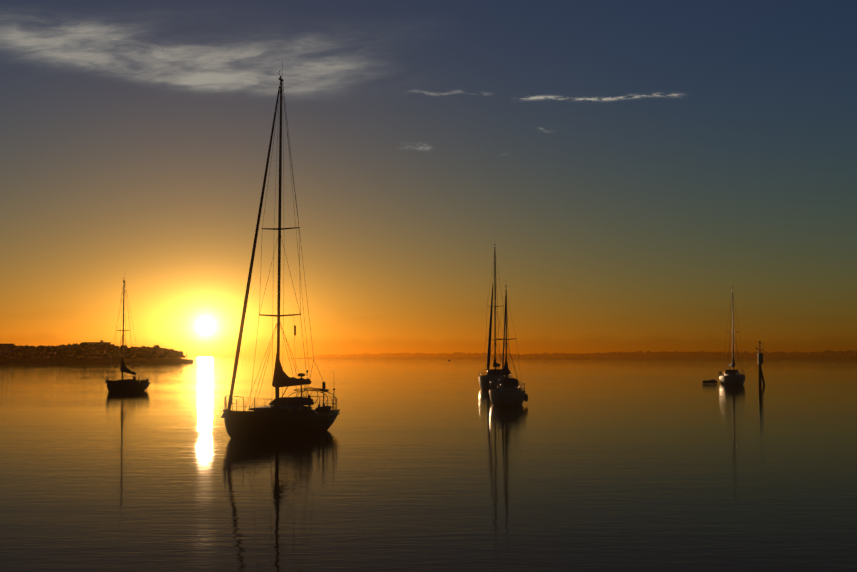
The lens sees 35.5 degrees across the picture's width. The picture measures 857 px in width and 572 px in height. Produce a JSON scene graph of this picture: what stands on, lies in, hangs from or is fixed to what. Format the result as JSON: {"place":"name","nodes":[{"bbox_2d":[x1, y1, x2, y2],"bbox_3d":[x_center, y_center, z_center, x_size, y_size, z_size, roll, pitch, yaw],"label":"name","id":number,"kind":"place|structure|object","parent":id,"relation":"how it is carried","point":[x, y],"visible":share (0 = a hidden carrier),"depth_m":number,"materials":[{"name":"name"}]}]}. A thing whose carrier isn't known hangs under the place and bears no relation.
{"place":"outdoors","nodes":[
{"label":"outdoors","id":0,"kind":"place"},
{"bbox_2d":[0,340,192,362],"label":"headland terrain","id":1,"kind":"structure","parent":0,"point":[6,348],"depth_m":793.16,"materials":[{"name":"soil"}]},
{"bbox_2d":[0,342,184,358],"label":"headland trees","id":2,"kind":"object","parent":1,"relation":"on","point":[84,350],"visible":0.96,"depth_m":797.62,"materials":[{"name":"black plant"}]},
{"bbox_2d":[0,357,856,571],"bbox_3d":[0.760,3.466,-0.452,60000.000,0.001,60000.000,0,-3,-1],"label":"sea water","id":3,"kind":"structure","parent":0,"point":[580,464],"depth_m":41.59,"materials":[{"name":"brown liquid"}]},
{"bbox_2d":[105,277,149,391],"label":"sloop","id":4,"kind":"object","parent":3,"relation":"on","point":[126,385],"visible":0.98,"depth_m":136.42,"materials":[{"name":"black"}]},
{"bbox_2d":[221,71,339,438],"bbox_3d":[-6.775,-0.976,61.534,3.595,19.052,11.400,-1,-3,17],"label":"yacht","id":5,"kind":"object","parent":3,"relation":"on","point":[282,416],"visible":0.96,"depth_m":60.83,"materials":[{"name":"black"}]},
{"bbox_2d":[478,244,510,389],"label":"sloop","id":6,"kind":"object","parent":3,"relation":"on","point":[485,380],"visible":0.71,"depth_m":146.30,"materials":[{"name":"white"}]},
{"bbox_2d":[489,285,527,405],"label":"sloop","id":7,"kind":"object","parent":3,"relation":"on","point":[507,392],"visible":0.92,"depth_m":96.88,"materials":[{"name":"black"}]},
{"bbox_2d":[702,379,717,383],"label":"dinghy","id":8,"kind":"object","parent":3,"relation":"on","point":[712,381],"visible":1,"depth_m":174.12,"materials":[{"name":"brown wood"}]},
{"bbox_2d":[718,287,745,384],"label":"sloop","id":9,"kind":"object","parent":3,"relation":"on","point":[732,376],"visible":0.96,"depth_m":169.42,"materials":[{"name":"white"}]},
{"bbox_2d":[756,341,764,384],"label":"channel marker","id":10,"kind":"object","parent":3,"relation":"in","point":[760,362],"visible":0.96,"depth_m":167.38,"materials":[{"name":"black metal"}]},
{"bbox_2d":[0,0,856,356],"label":"sky","id":11,"kind":"structure","parent":0,"point":[627,166],"materials":[{"name":"blue"}]},
{"bbox_2d":[311,356,855,359],"bbox_3d":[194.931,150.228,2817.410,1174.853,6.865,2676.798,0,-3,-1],"label":"shore terrain","id":12,"kind":"structure","parent":0,"point":[629,357],"depth_m":2586.10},
{"bbox_2d":[301,351,856,358],"bbox_3d":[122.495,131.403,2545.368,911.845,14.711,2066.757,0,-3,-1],"label":"shore trees","id":13,"kind":"object","parent":12,"relation":"on","point":[730,356],"visible":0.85,"depth_m":2117.35,"materials":[{"name":"brown plant"}]}
]}

